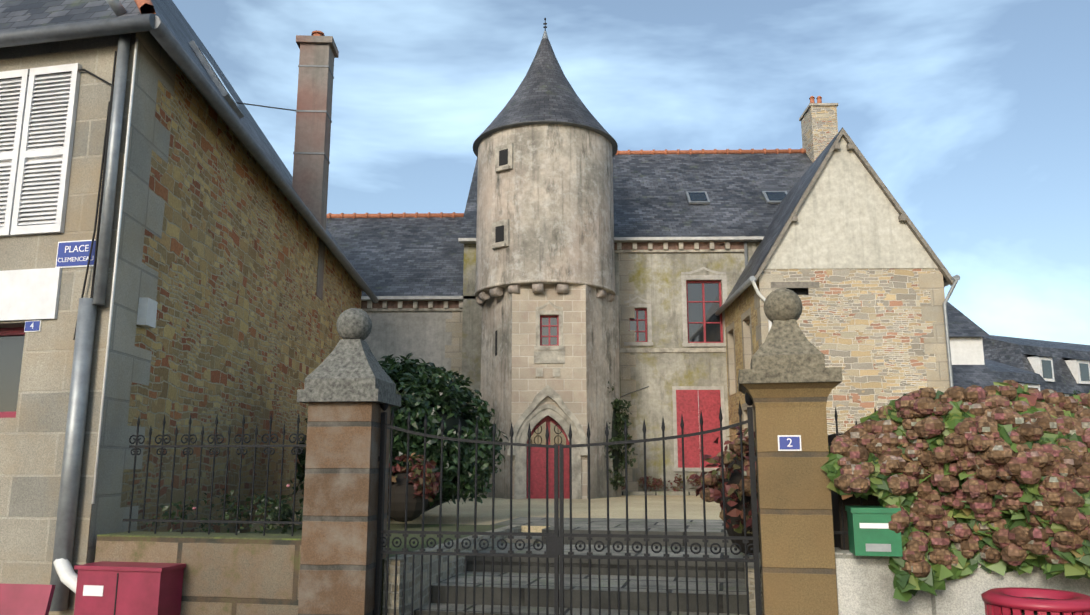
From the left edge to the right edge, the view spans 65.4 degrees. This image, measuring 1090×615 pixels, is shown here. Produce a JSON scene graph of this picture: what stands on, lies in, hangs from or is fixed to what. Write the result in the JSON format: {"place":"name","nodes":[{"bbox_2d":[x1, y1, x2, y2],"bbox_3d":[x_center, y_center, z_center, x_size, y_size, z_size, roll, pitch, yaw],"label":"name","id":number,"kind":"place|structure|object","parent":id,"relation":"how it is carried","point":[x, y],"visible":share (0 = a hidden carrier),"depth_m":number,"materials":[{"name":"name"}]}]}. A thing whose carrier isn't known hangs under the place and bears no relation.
{"place":"outdoors","nodes":[
{"label":"outdoors","id":0,"kind":"place"},
{"bbox_2d":[247,494,762,614],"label":"courtyard","id":1,"kind":"structure","parent":0,"point":[655,516],"depth_m":8.36,"materials":[{"name":"stone"}]},
{"bbox_2d":[146,353,759,554],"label":"vegetation","id":2,"kind":"object","parent":1,"relation":"on","point":[423,389],"visible":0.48,"depth_m":11.18,"materials":[{"name":"green plant"}]},
{"bbox_2d":[473,18,620,498],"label":"tower","id":3,"kind":"structure","parent":1,"relation":"on","point":[545,147],"depth_m":20.55,"materials":[{"name":"stone"}]},
{"bbox_2d":[715,127,959,451],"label":"wing","id":4,"kind":"structure","parent":1,"relation":"on","point":[845,253],"depth_m":19.29,"materials":[{"name":"beige stone"}]},
{"bbox_2d":[172,0,1089,467],"label":"sky","id":5,"kind":"structure","parent":0,"point":[974,115],"materials":[{"name":"blue"}]},
{"bbox_2d":[458,96,837,490],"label":"house","id":6,"kind":"structure","parent":0,"point":[691,226],"depth_m":23.68,"materials":[{"name":"stone"}]},
{"bbox_2d":[947,302,1089,395],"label":"roof","id":7,"kind":"structure","parent":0,"point":[981,357],"depth_m":44.26,"materials":[{"name":"stone"}]},
{"label":"ground","id":8,"kind":"structure","parent":0,"visible":0},
{"bbox_2d":[74,561,185,614],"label":"utility box","id":9,"kind":"object","parent":8,"relation":"on","point":[121,588],"visible":1,"depth_m":6.71,"materials":[{"name":"red metal"}]},
{"bbox_2d":[0,0,378,614],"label":"building","id":10,"kind":"structure","parent":8,"relation":"on","point":[221,278],"depth_m":8.16,"materials":[{"name":"stone"}]},
{"bbox_2d":[58,256,92,261],"bbox_3d":[-4.218,-0.434,7.626,0.368,0.041,0.002,-2,-11,12],"label":"text","id":11,"kind":"object","parent":10,"relation":"attached to","point":[73,259],"visible":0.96,"depth_m":7.63,"materials":[{"name":"white paint"}]},
{"bbox_2d":[65,245,88,252],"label":"sign lettering","id":12,"kind":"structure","parent":10,"relation":"attached to","point":[76,248],"depth_m":7.64,"materials":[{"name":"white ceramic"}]},
{"bbox_2d":[326,212,475,383],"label":"wing","id":13,"kind":"structure","parent":8,"relation":"on","point":[408,267],"depth_m":24.66,"materials":[{"name":"grey stone"}]},
{"bbox_2d":[0,583,1089,614],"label":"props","id":14,"kind":"object","parent":8,"relation":"on","point":[25,599],"visible":1,"depth_m":4.91,"materials":[{"name":"red plastic"}]},
{"bbox_2d":[297,288,841,614],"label":"pillars","id":15,"kind":"structure","parent":8,"relation":"on","point":[788,381],"depth_m":6.44,"materials":[{"name":"brown stone"}]},
{"bbox_2d":[95,531,1089,614],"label":"walls","id":16,"kind":"structure","parent":8,"relation":"on","point":[241,574],"depth_m":6.76,"materials":[{"name":"stone"}]},
{"bbox_2d":[123,392,1082,614],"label":"ironwork","id":17,"kind":"object","parent":16,"relation":"on","point":[555,545],"visible":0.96,"depth_m":6.62,"materials":[{"name":"metal"}]},
{"bbox_2d":[845,506,902,556],"bbox_3d":[2.270,1.538,5.862,0.320,0.315,0.320,-2,-11,12],"label":"mailbox","id":18,"kind":"object","parent":16,"relation":"on","point":[870,533],"visible":0.94,"depth_m":5.72,"materials":[{"name":"green metal"}]},
{"bbox_2d":[820,380,1089,601],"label":"hydrangea","id":19,"kind":"object","parent":16,"relation":"on","point":[995,477],"visible":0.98,"depth_m":5.67,"materials":[{"name":"brown plant"}]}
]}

